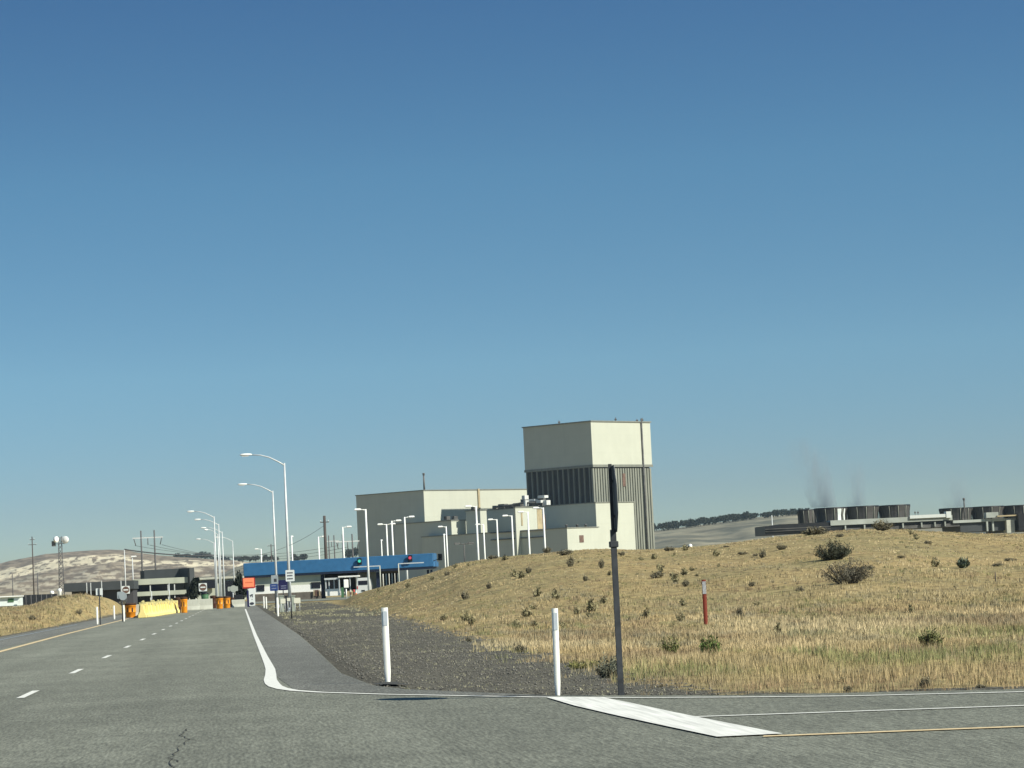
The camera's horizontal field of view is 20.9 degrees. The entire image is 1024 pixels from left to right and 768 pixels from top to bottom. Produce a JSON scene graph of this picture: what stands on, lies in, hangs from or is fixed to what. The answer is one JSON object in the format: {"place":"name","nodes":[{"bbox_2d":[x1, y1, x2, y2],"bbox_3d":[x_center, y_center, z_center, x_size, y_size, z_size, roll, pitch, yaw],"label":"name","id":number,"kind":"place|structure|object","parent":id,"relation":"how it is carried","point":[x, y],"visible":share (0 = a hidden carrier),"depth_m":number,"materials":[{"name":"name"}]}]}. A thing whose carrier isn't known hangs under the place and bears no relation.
{"place":"outdoors","nodes":[
{"label":"outdoors","id":0,"kind":"place"},
{"bbox_2d":[0,592,111,635],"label":"dry grass","id":1,"kind":"structure","parent":0,"point":[27,607],"depth_m":175.10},
{"bbox_2d":[52,536,68,594],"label":"microwave tower","id":2,"kind":"structure","parent":0,"point":[63,539],"depth_m":1164.01,"materials":[{"name":"grey metal"}]},
{"bbox_2d":[0,614,126,648],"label":"shoulder","id":3,"kind":"object","parent":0,"point":[23,638],"visible":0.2,"depth_m":123.48},
{"bbox_2d":[96,588,102,624],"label":"road sign","id":4,"kind":"object","parent":3,"relation":"on","point":[99,591],"visible":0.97,"depth_m":148.14,"materials":[{"name":"metal"}]},
{"bbox_2d":[124,603,135,617],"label":"crash drum","id":5,"kind":"object","parent":3,"relation":"on","point":[130,610],"visible":1,"depth_m":193.00,"materials":[{"name":"orange plastic"}]},
{"bbox_2d":[0,550,248,595],"bbox_3d":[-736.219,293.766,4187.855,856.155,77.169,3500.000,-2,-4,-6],"label":"hill","id":6,"kind":"structure","parent":0,"point":[93,566],"depth_m":3528.84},
{"bbox_2d":[255,596,349,603],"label":"gate apron","id":7,"kind":"object","parent":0,"point":[335,598],"visible":0.17,"depth_m":363.50,"materials":[{"name":"concrete"}]},
{"bbox_2d":[243,553,438,598],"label":"gate canopy","id":8,"kind":"object","parent":7,"relation":"on","point":[314,567],"visible":0.81,"depth_m":394.71,"materials":[{"name":"metal"}]},
{"bbox_2d":[358,572,376,588],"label":"booth back wall","id":9,"kind":"structure","parent":8,"relation":"attached to","point":[372,576],"depth_m":399.83,"materials":[{"name":"concrete"}]},
{"bbox_2d":[381,571,399,586],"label":"slat screen","id":10,"kind":"object","parent":8,"relation":"attached to","point":[384,573],"visible":0.52,"depth_m":399.39,"materials":[{"name":"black metal"}]},
{"bbox_2d":[324,573,357,595],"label":"guard booth","id":11,"kind":"object","parent":7,"relation":"on","point":[332,584],"visible":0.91,"depth_m":395.00,"materials":[{"name":"white paint"}]},
{"bbox_2d":[338,575,360,592],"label":"shelter roof","id":12,"kind":"structure","parent":11,"relation":"attached to","point":[351,583],"depth_m":397.96,"materials":[{"name":"white paint"}]},
{"bbox_2d":[341,579,347,597],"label":"key pad post","id":13,"kind":"object","parent":7,"relation":"on","point":[345,582],"visible":0.91,"depth_m":360.43,"materials":[{"name":"white paint"}]},
{"bbox_2d":[354,508,369,589],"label":"parking lamp","id":14,"kind":"object","parent":7,"relation":"on","point":[367,555],"visible":0.91,"depth_m":380.26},
{"bbox_2d":[357,578,372,593],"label":"delivery van","id":15,"kind":"object","parent":7,"relation":"on","point":[362,584],"visible":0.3,"depth_m":392.77,"materials":[{"name":"white paint"}]},
{"bbox_2d":[404,516,413,578],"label":"parking lamp","id":16,"kind":"object","parent":7,"relation":"on","point":[405,541],"visible":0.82,"depth_m":434.50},
{"bbox_2d":[260,602,380,624],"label":"verge stubble","id":17,"kind":"object","parent":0,"point":[299,613],"visible":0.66,"depth_m":157.56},
{"bbox_2d":[245,601,548,695],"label":"shoulder","id":18,"kind":"object","parent":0,"point":[298,661],"visible":0.93,"depth_m":48.60},
{"bbox_2d":[243,578,254,606],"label":"orange sign","id":19,"kind":"object","parent":18,"relation":"on","point":[248,583],"visible":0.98,"depth_m":264.12,"materials":[{"name":"metal"}]},
{"bbox_2d":[247,588,254,606],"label":"portable sign board","id":20,"kind":"object","parent":18,"relation":"on","point":[251,597],"visible":1,"depth_m":260.05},
{"bbox_2d":[0,604,1023,767],"bbox_3d":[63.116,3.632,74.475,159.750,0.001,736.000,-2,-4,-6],"label":"road","id":21,"kind":"structure","parent":0,"point":[149,699],"depth_m":26.57,"materials":[{"name":"asphalt"}]},
{"bbox_2d":[0,617,132,651],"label":"edge line","id":22,"kind":"object","parent":21,"relation":"on","point":[55,636],"visible":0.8,"depth_m":104.63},
{"bbox_2d":[117,592,126,621],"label":"road sign","id":23,"kind":"object","parent":21,"relation":"on","point":[121,596],"visible":1,"depth_m":163.04,"materials":[{"name":"metal"}]},
{"bbox_2d":[138,601,148,617],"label":"barrier segment","id":24,"kind":"object","parent":21,"relation":"on","point":[143,611],"visible":0.99,"depth_m":184.54,"materials":[{"name":"concrete"}]},
{"bbox_2d":[138,600,155,616],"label":"barrier segment","id":25,"kind":"object","parent":21,"relation":"on","point":[150,609],"visible":0.52,"depth_m":189.54,"materials":[{"name":"concrete"}]},
{"bbox_2d":[180,597,187,612],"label":"crash drum","id":26,"kind":"object","parent":21,"relation":"on","point":[183,604],"visible":1,"depth_m":217.94,"materials":[{"name":"orange plastic"}]},
{"bbox_2d":[187,599,199,610],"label":"concrete barrier","id":27,"kind":"object","parent":21,"relation":"on","point":[193,604],"visible":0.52,"depth_m":246.48,"materials":[{"name":"concrete"}]},
{"bbox_2d":[187,511,217,596],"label":"street lamp","id":28,"kind":"object","parent":21,"relation":"on","point":[215,551],"visible":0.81,"depth_m":294.74,"materials":[{"name":"metal"}]},
{"bbox_2d":[199,599,212,609],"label":"concrete barrier","id":29,"kind":"object","parent":21,"relation":"on","point":[206,604],"visible":0.98,"depth_m":247.59,"materials":[{"name":"concrete"}]},
{"bbox_2d":[194,519,221,595],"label":"street lamp","id":30,"kind":"object","parent":21,"relation":"on","point":[219,556],"visible":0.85,"depth_m":327.52,"materials":[{"name":"metal"}]},
{"bbox_2d":[204,529,220,595],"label":"street lamp","id":31,"kind":"object","parent":21,"relation":"on","point":[218,563],"visible":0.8,"depth_m":382.01,"materials":[{"name":"metal"}]},
{"bbox_2d":[201,527,224,595],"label":"street lamp","id":32,"kind":"object","parent":21,"relation":"on","point":[223,559],"visible":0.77,"depth_m":369.23,"materials":[{"name":"metal"}]},
{"bbox_2d":[215,596,222,608],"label":"crash drum","id":33,"kind":"object","parent":21,"relation":"on","point":[219,602],"visible":1,"depth_m":253.14,"materials":[{"name":"orange plastic"}]},
{"bbox_2d":[223,596,230,607],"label":"crash drum","id":34,"kind":"object","parent":21,"relation":"on","point":[226,601],"visible":0.92,"depth_m":257.56,"materials":[{"name":"orange plastic"}]},
{"bbox_2d":[232,599,244,606],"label":"concrete barrier","id":35,"kind":"object","parent":21,"relation":"on","point":[239,603],"visible":0.98,"depth_m":265.73,"materials":[{"name":"concrete"}]},
{"bbox_2d":[245,609,534,696],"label":"edge line","id":36,"kind":"object","parent":21,"relation":"on","point":[270,679],"visible":1,"depth_m":43.45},
{"bbox_2d":[548,697,779,735],"bbox_3d":[1.256,3.185,26.888,0.590,0.001,9.131,-2,-4,-8],"label":"stop bar","id":37,"kind":"object","parent":21,"relation":"on","point":[665,717],"visible":1,"depth_m":25.80,"materials":[{"name":"paint"}]},
{"bbox_2d":[604,691,1023,697],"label":"side edge line","id":38,"kind":"object","parent":21,"relation":"on","point":[794,696],"visible":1,"depth_m":28.87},
{"bbox_2d":[697,705,1023,716],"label":"side lane line","id":39,"kind":"object","parent":21,"relation":"on","point":[863,710],"visible":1,"depth_m":25.36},
{"bbox_2d":[763,726,1023,736],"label":"side centre line","id":40,"kind":"object","parent":21,"relation":"on","point":[892,731],"visible":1,"depth_m":22.10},
{"bbox_2d":[0,529,1023,694],"bbox_3d":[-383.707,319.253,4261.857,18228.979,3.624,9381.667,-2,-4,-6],"label":"ground","id":41,"kind":"structure","parent":0,"point":[987,548],"depth_m":96.03,"materials":[{"name":"soil"}]},
{"bbox_2d":[0,595,23,606],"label":"site trailer","id":42,"kind":"object","parent":41,"relation":"on","point":[7,601],"visible":0.72,"depth_m":324.79,"materials":[{"name":"white metal"}]},
{"bbox_2d":[28,537,35,594],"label":"utility pole","id":43,"kind":"object","parent":41,"relation":"on","point":[32,539],"visible":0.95,"depth_m":887.32,"materials":[{"name":"brown wood"}]},
{"bbox_2d":[18,594,56,605],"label":"screen fence","id":44,"kind":"object","parent":41,"relation":"on","point":[31,599],"visible":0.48,"depth_m":333.96,"materials":[{"name":"black metal"}]},
{"bbox_2d":[64,580,138,603],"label":"office annex","id":45,"kind":"object","parent":41,"relation":"on","point":[111,589],"visible":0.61,"depth_m":551.30,"materials":[{"name":"metal"}]},
{"bbox_2d":[124,550,125,585],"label":"utility pole","id":46,"kind":"object","parent":41,"relation":"on","point":[124,567],"visible":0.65,"depth_m":514.31,"materials":[{"name":"metal"}]},
{"bbox_2d":[124,549,213,555],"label":"power line","id":47,"kind":"object","parent":46,"relation":"attached to","point":[167,554],"visible":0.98,"depth_m":515.20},
{"bbox_2d":[132,530,162,570],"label":"transmission frame","id":48,"kind":"object","parent":41,"relation":"on","point":[141,537],"visible":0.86,"depth_m":871.45,"materials":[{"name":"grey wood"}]},
{"bbox_2d":[133,568,194,603],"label":"office building","id":49,"kind":"structure","parent":41,"relation":"on","point":[158,583],"depth_m":602.50,"materials":[{"name":"grey glass"}]},
{"bbox_2d":[185,577,206,599],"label":"tree","id":50,"kind":"object","parent":41,"relation":"on","point":[193,592],"visible":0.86,"depth_m":435.66,"materials":[{"name":"green plant"}]},
{"bbox_2d":[197,576,245,599],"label":"office wing","id":51,"kind":"structure","parent":41,"relation":"on","point":[210,581],"depth_m":550.64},
{"bbox_2d":[233,570,247,598],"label":"tree","id":52,"kind":"object","parent":41,"relation":"on","point":[238,581],"visible":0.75,"depth_m":426.61,"materials":[{"name":"green plant"}]},
{"bbox_2d":[238,483,279,607],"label":"street lamp","id":53,"kind":"object","parent":41,"relation":"on","point":[275,558],"visible":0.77,"depth_m":227.85,"materials":[{"name":"metal"}]},
{"bbox_2d":[240,453,289,611],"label":"street lamp","id":54,"kind":"object","parent":41,"relation":"on","point":[286,520],"visible":0.87,"depth_m":179.22,"materials":[{"name":"metal"}]},
{"bbox_2d":[270,575,277,613],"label":"road sign","id":55,"kind":"object","parent":41,"relation":"on","point":[274,583],"visible":0.97,"depth_m":166.95,"materials":[{"name":"metal"}]},
{"bbox_2d":[278,580,287,596],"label":"road sign","id":56,"kind":"object","parent":41,"relation":"on","point":[283,585],"visible":0.91,"depth_m":213.72,"materials":[{"name":"metal"}]},
{"bbox_2d":[254,574,325,601],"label":"gatehouse","id":57,"kind":"object","parent":41,"relation":"on","point":[304,586],"visible":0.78,"depth_m":395.43,"materials":[{"name":"white paint"}]},
{"bbox_2d":[285,570,294,618],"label":"road sign","id":58,"kind":"object","parent":41,"relation":"on","point":[290,576],"visible":1,"depth_m":133.95,"materials":[{"name":"metal"}]},
{"bbox_2d":[320,516,328,588],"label":"utility pole","id":59,"kind":"object","parent":41,"relation":"on","point":[325,539],"visible":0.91,"depth_m":518.18,"materials":[{"name":"brown wood"}]},
{"bbox_2d":[327,535,338,558],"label":"transmission frame","id":60,"kind":"object","parent":41,"relation":"on","point":[328,541],"visible":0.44,"depth_m":1096.46,"materials":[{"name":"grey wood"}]},
{"bbox_2d":[336,534,358,557],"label":"transmission frame","id":61,"kind":"object","parent":41,"relation":"on","point":[352,541],"visible":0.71,"depth_m":877.66,"materials":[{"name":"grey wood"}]},
{"bbox_2d":[377,523,394,584],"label":"parking lamp","id":62,"kind":"object","parent":41,"relation":"on","point":[386,540],"visible":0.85,"depth_m":477.86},
{"bbox_2d":[381,607,390,681],"bbox_3d":[-1.762,3.697,38.902,0.092,1.120,0.042,-3,-4,-6],"label":"marker post","id":63,"kind":"object","parent":41,"relation":"on","point":[386,644],"visible":0.87,"depth_m":38.90,"materials":[{"name":"white plastic"}]},
{"bbox_2d":[391,520,400,554],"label":"parking lamp","id":64,"kind":"object","parent":41,"relation":"on","point":[392,535],"visible":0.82,"depth_m":455.96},
{"bbox_2d":[395,516,466,581],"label":"pump annex","id":65,"kind":"object","parent":41,"relation":"on","point":[416,532],"visible":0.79,"depth_m":1421.63,"materials":[{"name":"grey metal"}]},
{"bbox_2d":[355,473,526,584],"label":"turbine hall","id":66,"kind":"structure","parent":41,"relation":"on","point":[423,505],"depth_m":1457.54,"materials":[{"name":"concrete"}]},
{"bbox_2d":[438,526,448,565],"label":"parking lamp","id":67,"kind":"object","parent":41,"relation":"on","point":[446,544],"visible":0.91,"depth_m":521.60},
{"bbox_2d":[465,505,478,559],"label":"parking lamp","id":68,"kind":"object","parent":41,"relation":"on","point":[467,506],"visible":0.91,"depth_m":390.83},
{"bbox_2d":[466,507,486,533],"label":"stair tower","id":69,"kind":"structure","parent":41,"relation":"on","point":[471,520],"depth_m":1404.74,"materials":[{"name":"grey metal"}]},
{"bbox_2d":[488,519,498,556],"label":"parking lamp","id":70,"kind":"object","parent":41,"relation":"on","point":[497,535],"visible":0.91,"depth_m":481.04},
{"bbox_2d":[292,618,707,694],"bbox_3d":[-3.006,6.807,75.129,4.776,0.110,89.360,-2,-4,-6],"label":"verge stubble","id":71,"kind":"object","parent":41,"relation":"on","point":[453,661],"visible":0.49,"depth_m":50.31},
{"bbox_2d":[279,614,726,694],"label":"gravel stones","id":72,"kind":"object","parent":41,"relation":"on","point":[345,624],"visible":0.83,"depth_m":50.98,"materials":[{"name":"gravel"}]},
{"bbox_2d":[502,515,513,554],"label":"parking lamp","id":73,"kind":"object","parent":41,"relation":"on","point":[512,532],"visible":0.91,"depth_m":458.03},
{"bbox_2d":[422,524,598,574],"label":"block","id":74,"kind":"structure","parent":41,"relation":"on","point":[573,538],"depth_m":1374.27,"materials":[{"name":"concrete"}]},
{"bbox_2d":[513,506,545,555],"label":"hoist enclosure","id":75,"kind":"object","parent":74,"relation":"on","point":[535,519],"visible":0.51,"depth_m":1370.47,"materials":[{"name":"grey metal"}]},
{"bbox_2d":[518,511,530,553],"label":"parking lamp","id":76,"kind":"object","parent":41,"relation":"on","point":[528,529],"visible":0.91,"depth_m":437.42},
{"bbox_2d":[533,507,545,548],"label":"parking lamp","id":77,"kind":"object","parent":41,"relation":"on","point":[543,525],"visible":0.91,"depth_m":416.93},
{"bbox_2d":[552,608,559,694],"bbox_3d":[0.516,3.140,32.185,0.073,1.070,0.042,-2,-4,-6],"label":"marker post","id":78,"kind":"object","parent":41,"relation":"on","point":[555,635],"visible":0.86,"depth_m":32.18,"materials":[{"name":"white plastic"}]},
{"bbox_2d":[486,495,635,549],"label":"service wing","id":79,"kind":"structure","parent":41,"relation":"on","point":[593,514],"depth_m":1387.55,"materials":[{"name":"concrete"}]},
{"bbox_2d":[556,549,572,554],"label":"sagebrush","id":80,"kind":"object","parent":41,"relation":"on","point":[564,552],"visible":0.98,"depth_m":156.66,"materials":[{"name":"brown plant"}]},
{"bbox_2d":[564,658,597,668],"bbox_3d":[1.041,4.155,41.099,0.525,0.208,0.484,-1,-4,-18],"label":"weed","id":81,"kind":"object","parent":41,"relation":"on","point":[577,665],"visible":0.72,"depth_m":41.05,"materials":[{"name":"green plant"}]},
{"bbox_2d":[522,417,654,549],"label":"reactor building","id":82,"kind":"structure","parent":41,"relation":"on","point":[567,463],"depth_m":1407.48,"materials":[{"name":"grey metal"}]},
{"bbox_2d":[586,598,599,611],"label":"weed tuft","id":83,"kind":"object","parent":41,"relation":"on","point":[590,606],"visible":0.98,"depth_m":84.36,"materials":[{"name":"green plant"}]},
{"bbox_2d":[594,651,623,677],"bbox_3d":[1.303,3.793,37.326,0.418,0.396,0.309,-2,-4,-6],"label":"sagebrush","id":84,"kind":"object","parent":41,"relation":"on","point":[604,672],"visible":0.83,"depth_m":37.27,"materials":[{"name":"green plant"}]},
{"bbox_2d":[608,464,623,694],"bbox_3d":[1.177,2.247,31.436,0.105,2.684,0.757,-2,-4,-6],"label":"stop sign","id":85,"kind":"object","parent":41,"relation":"on","point":[613,541],"visible":0.96,"depth_m":31.40,"materials":[{"name":"metal"}]},
{"bbox_2d":[648,571,664,577],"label":"sagebrush","id":86,"kind":"object","parent":41,"relation":"on","point":[659,574],"visible":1,"depth_m":112.27,"materials":[{"name":"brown plant"}]},
{"bbox_2d":[657,635,680,653],"bbox_3d":[2.649,4.384,46.526,0.431,0.351,0.445,-2,-4,-6],"label":"weed","id":87,"kind":"object","parent":41,"relation":"on","point":[673,644],"visible":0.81,"depth_m":46.50,"materials":[{"name":"green plant"}]},
{"bbox_2d":[334,528,1023,694],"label":"dry grass","id":88,"kind":"structure","parent":41,"relation":"on","point":[887,626],"depth_m":58.41,"materials":[{"name":"plant"}]},
{"bbox_2d":[702,580,707,624],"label":"marker post","id":89,"kind":"object","parent":41,"relation":"on","point":[704,598],"visible":0.81,"depth_m":66.56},
{"bbox_2d":[699,634,721,653],"bbox_3d":[3.223,4.246,45.097,0.398,0.373,0.333,-2,-4,-6],"label":"weed","id":90,"kind":"object","parent":41,"relation":"on","point":[710,645],"visible":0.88,"depth_m":45.05,"materials":[{"name":"green plant"}]},
{"bbox_2d":[802,526,828,534],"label":"sagebrush","id":91,"kind":"object","parent":41,"relation":"on","point":[811,531],"visible":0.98,"depth_m":155.97,"materials":[{"name":"green plant"}]},
{"bbox_2d":[813,538,853,559],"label":"sagebrush","id":92,"kind":"object","parent":41,"relation":"on","point":[833,553],"visible":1,"depth_m":112.16,"materials":[{"name":"green plant"}]},
{"bbox_2d":[817,550,875,583],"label":"sagebrush","id":93,"kind":"object","parent":41,"relation":"on","point":[848,575],"visible":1,"depth_m":90.11,"materials":[{"name":"green plant"}]},
{"bbox_2d":[871,519,893,530],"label":"sagebrush","id":94,"kind":"object","parent":41,"relation":"on","point":[881,525],"visible":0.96,"depth_m":155.78,"materials":[{"name":"green plant"}]},
{"bbox_2d":[919,676,931,687],"bbox_3d":[4.459,3.220,29.925,0.150,0.153,0.126,-4,-4,14],"label":"sagebrush","id":95,"kind":"object","parent":41,"relation":"on","point":[926,680],"visible":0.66,"depth_m":29.90,"materials":[{"name":"green plant"}]},
{"bbox_2d":[917,627,943,645],"bbox_3d":[6.588,3.997,43.683,0.433,0.347,0.358,-2,-4,-6],"label":"weed","id":96,"kind":"object","parent":41,"relation":"on","point":[928,638],"visible":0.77,"depth_m":43.64,"materials":[{"name":"green plant"}]},
{"bbox_2d":[956,557,969,567],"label":"sagebrush","id":97,"kind":"object","parent":41,"relation":"on","point":[963,563],"visible":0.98,"depth_m":103.09,"materials":[{"name":"green plant"}]},
{"bbox_2d":[0,0,1023,562],"label":"sky","id":98,"kind":"structure","parent":0,"point":[358,247],"materials":[{"name":"blue"}]},
{"bbox_2d":[217,514,1023,589],"bbox_3d":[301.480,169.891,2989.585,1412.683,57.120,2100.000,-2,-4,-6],"label":"hill","id":99,"kind":"structure","parent":0,"point":[722,532],"depth_m":2660.13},
{"bbox_2d":[755,511,959,536],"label":"cooling tower","id":100,"kind":"structure","parent":0,"point":[930,521],"depth_m":915.83,"materials":[{"name":"grey concrete"}]},
{"bbox_2d":[797,509,814,522],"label":"fan stack","id":101,"kind":"object","parent":100,"relation":"on","point":[806,516],"visible":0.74,"depth_m":945.77,"materials":[{"name":"black metal"}]},
{"bbox_2d":[814,507,846,522],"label":"fan stack","id":102,"kind":"object","parent":100,"relation":"on","point":[829,514],"visible":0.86,"depth_m":920.55,"materials":[{"name":"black metal"}]},
{"bbox_2d":[846,505,878,519],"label":"fan stack","id":103,"kind":"object","parent":100,"relation":"on","point":[863,512],"visible":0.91,"depth_m":921.61,"materials":[{"name":"black metal"}]},
{"bbox_2d":[878,504,909,517],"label":"fan stack","id":104,"kind":"object","parent":100,"relation":"on","point":[893,511],"visible":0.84,"depth_m":922.79,"materials":[{"name":"black metal"}]},
{"bbox_2d":[942,512,1023,533],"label":"cooling tower","id":105,"kind":"structure","parent":0,"point":[1014,523],"depth_m":919.12,"materials":[{"name":"concrete"}]},
{"bbox_2d":[939,507,972,520],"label":"fan stack","id":106,"kind":"object","parent":105,"relation":"on","point":[957,513],"visible":0.81,"depth_m":924.43,"materials":[{"name":"black metal"}]},
{"bbox_2d":[972,506,1003,519],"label":"fan stack","id":107,"kind":"object","parent":105,"relation":"on","point":[978,512],"visible":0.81,"depth_m":926.05,"materials":[{"name":"black metal"}]},
{"bbox_2d":[1003,505,1023,517],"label":"fan stack","id":108,"kind":"object","parent":105,"relation":"on","point":[1012,509],"visible":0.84,"depth_m":926.91,"materials":[{"name":"black metal"}]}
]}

